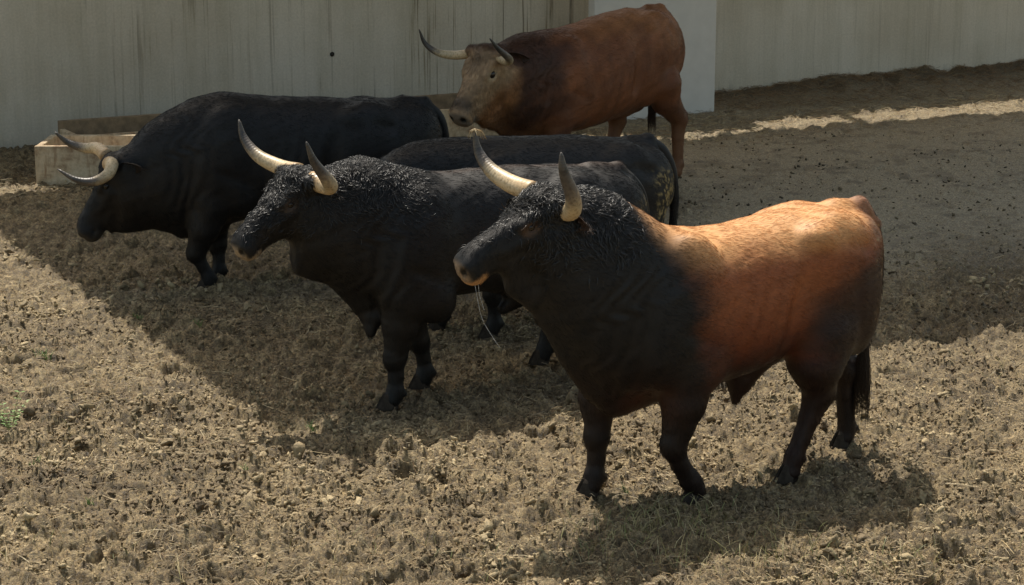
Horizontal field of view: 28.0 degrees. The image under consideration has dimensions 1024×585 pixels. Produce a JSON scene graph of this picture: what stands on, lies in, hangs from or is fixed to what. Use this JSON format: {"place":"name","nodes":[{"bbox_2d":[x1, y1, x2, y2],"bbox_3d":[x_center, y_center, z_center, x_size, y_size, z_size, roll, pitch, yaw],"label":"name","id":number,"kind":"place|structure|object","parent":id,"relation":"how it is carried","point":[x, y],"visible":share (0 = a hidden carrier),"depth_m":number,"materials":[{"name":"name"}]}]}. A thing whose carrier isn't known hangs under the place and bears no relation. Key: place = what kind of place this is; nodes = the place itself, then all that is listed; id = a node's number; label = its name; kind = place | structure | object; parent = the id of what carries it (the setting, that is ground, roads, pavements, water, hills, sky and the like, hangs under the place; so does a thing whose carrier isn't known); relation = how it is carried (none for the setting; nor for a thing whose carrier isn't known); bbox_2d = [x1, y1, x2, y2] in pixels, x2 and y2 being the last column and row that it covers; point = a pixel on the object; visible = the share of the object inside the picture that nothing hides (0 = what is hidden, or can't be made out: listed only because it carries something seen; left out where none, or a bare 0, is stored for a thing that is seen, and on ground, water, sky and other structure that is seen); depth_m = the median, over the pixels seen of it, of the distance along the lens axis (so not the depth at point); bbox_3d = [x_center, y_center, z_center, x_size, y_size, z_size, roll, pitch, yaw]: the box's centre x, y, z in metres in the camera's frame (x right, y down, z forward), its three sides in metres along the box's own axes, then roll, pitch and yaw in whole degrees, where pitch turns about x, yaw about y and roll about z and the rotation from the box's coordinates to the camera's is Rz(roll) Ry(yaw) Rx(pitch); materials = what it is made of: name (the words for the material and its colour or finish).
{"place":"outdoors","nodes":[
{"label":"outdoors","id":0,"kind":"place"},
{"bbox_2d":[0,57,1023,584],"bbox_3d":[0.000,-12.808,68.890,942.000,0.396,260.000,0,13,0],"label":"ground","id":1,"kind":"structure","parent":0,"point":[866,154],"depth_m":11.33,"materials":[{"name":"brown soil"}]},
{"bbox_2d":[0,390,28,430],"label":"weed plant","id":2,"kind":"object","parent":1,"relation":"on","point":[13,417],"visible":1,"depth_m":10.88,"materials":[{"name":"green plant"}]},
{"bbox_2d":[29,454,40,464],"bbox_3d":[-2.418,0.858,10.373,0.084,0.081,0.090,0,13,0],"label":"grass tuft","id":3,"kind":"object","parent":1,"relation":"on","point":[37,459],"visible":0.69,"depth_m":10.37,"materials":[{"name":"green plant"}]},
{"bbox_2d":[30,347,52,360],"bbox_3d":[-2.814,0.370,12.318,0.135,0.113,0.115,7,15,28],"label":"grass tuft","id":4,"kind":"object","parent":1,"relation":"on","point":[46,356],"visible":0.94,"depth_m":12.31,"materials":[{"name":"green plant"}]},
{"bbox_2d":[34,134,135,185],"bbox_3d":[-3.328,-1.182,18.419,1.750,0.375,0.680,0,13,0],"label":"feed trough","id":5,"kind":"object","parent":1,"relation":"on","point":[53,153],"visible":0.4,"depth_m":18.09,"materials":[{"name":"beige concrete"}]},
{"bbox_2d":[83,497,93,505],"bbox_3d":[-2.000,0.989,9.692,0.065,0.058,0.087,5,14,19],"label":"grass tuft","id":6,"kind":"object","parent":1,"relation":"on","point":[89,502],"visible":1,"depth_m":9.69,"materials":[{"name":"green plant"}]},
{"bbox_2d":[54,91,448,287],"bbox_3d":[-1.764,-0.735,14.247,2.727,1.340,0.749,-3,14,-15],"label":"black bull","id":7,"kind":"object","parent":1,"relation":"on","point":[195,173],"visible":0.68,"depth_m":13.90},
{"bbox_2d":[58,93,497,136],"bbox_3d":[-2.192,-1.593,20.108,4.400,0.410,0.620,-7,15,-27],"label":"feed trough","id":8,"kind":"object","parent":1,"relation":"on","point":[126,125],"visible":0.16,"depth_m":19.59,"materials":[{"name":"concrete"}]},
{"bbox_2d":[306,419,316,432],"bbox_3d":[-1.055,0.726,10.886,0.086,0.095,0.128,0,13,0],"label":"grass tuft","id":9,"kind":"object","parent":1,"relation":"on","point":[310,426],"visible":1,"depth_m":10.89,"materials":[{"name":"green plant"}]},
{"bbox_2d":[230,120,649,410],"bbox_3d":[-0.363,-0.223,11.557,2.626,1.566,0.826,-7,15,-29],"label":"black bull","id":10,"kind":"object","parent":1,"relation":"on","point":[375,244],"visible":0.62,"depth_m":11.05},
{"bbox_2d":[0,0,1023,148],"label":"wall","id":11,"kind":"structure","parent":1,"relation":"on","point":[70,59],"depth_m":21.37,"materials":[{"name":"paint"}]},
{"bbox_2d":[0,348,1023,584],"bbox_3d":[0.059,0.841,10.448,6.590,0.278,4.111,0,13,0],"label":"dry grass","id":12,"kind":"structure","parent":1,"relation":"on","point":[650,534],"depth_m":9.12,"materials":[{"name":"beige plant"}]},
{"bbox_2d":[0,127,1023,584],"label":"dirt clods","id":13,"kind":"object","parent":1,"relation":"on","point":[298,449],"visible":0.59,"depth_m":10.47,"materials":[{"name":"brown soil"}]},
{"bbox_2d":[380,132,678,338],"bbox_3d":[-0.019,-0.385,12.952,2.456,1.248,0.678,-7,15,-27],"label":"black bull","id":14,"kind":"object","parent":1,"relation":"on","point":[646,158],"visible":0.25,"depth_m":12.81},
{"bbox_2d":[419,3,687,176],"bbox_3d":[0.477,-1.662,17.758,2.687,1.551,0.992,-11,17,-39],"label":"brown ox","id":15,"kind":"object","parent":1,"relation":"on","point":[615,69],"visible":0.94,"depth_m":17.38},
{"bbox_2d":[588,0,715,119],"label":"refuge panel","id":16,"kind":"object","parent":1,"relation":"on","point":[696,20],"visible":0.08,"depth_m":22.20,"materials":[{"name":"white paint"}]},
{"bbox_2d":[453,131,884,504],"bbox_3d":[0.806,0.087,9.767,2.439,1.772,0.766,-7,15,-29],"label":"brown bull","id":17,"kind":"object","parent":1,"relation":"on","point":[630,307],"visible":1,"depth_m":9.47,"materials":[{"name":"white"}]},
{"bbox_2d":[468,128,486,139],"bbox_3d":[-0.160,-0.725,9.439,0.087,0.060,0.067,0,13,0],"label":"straw wisp","id":18,"kind":"object","parent":17,"relation":"on","point":[474,130],"visible":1,"depth_m":9.44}
]}

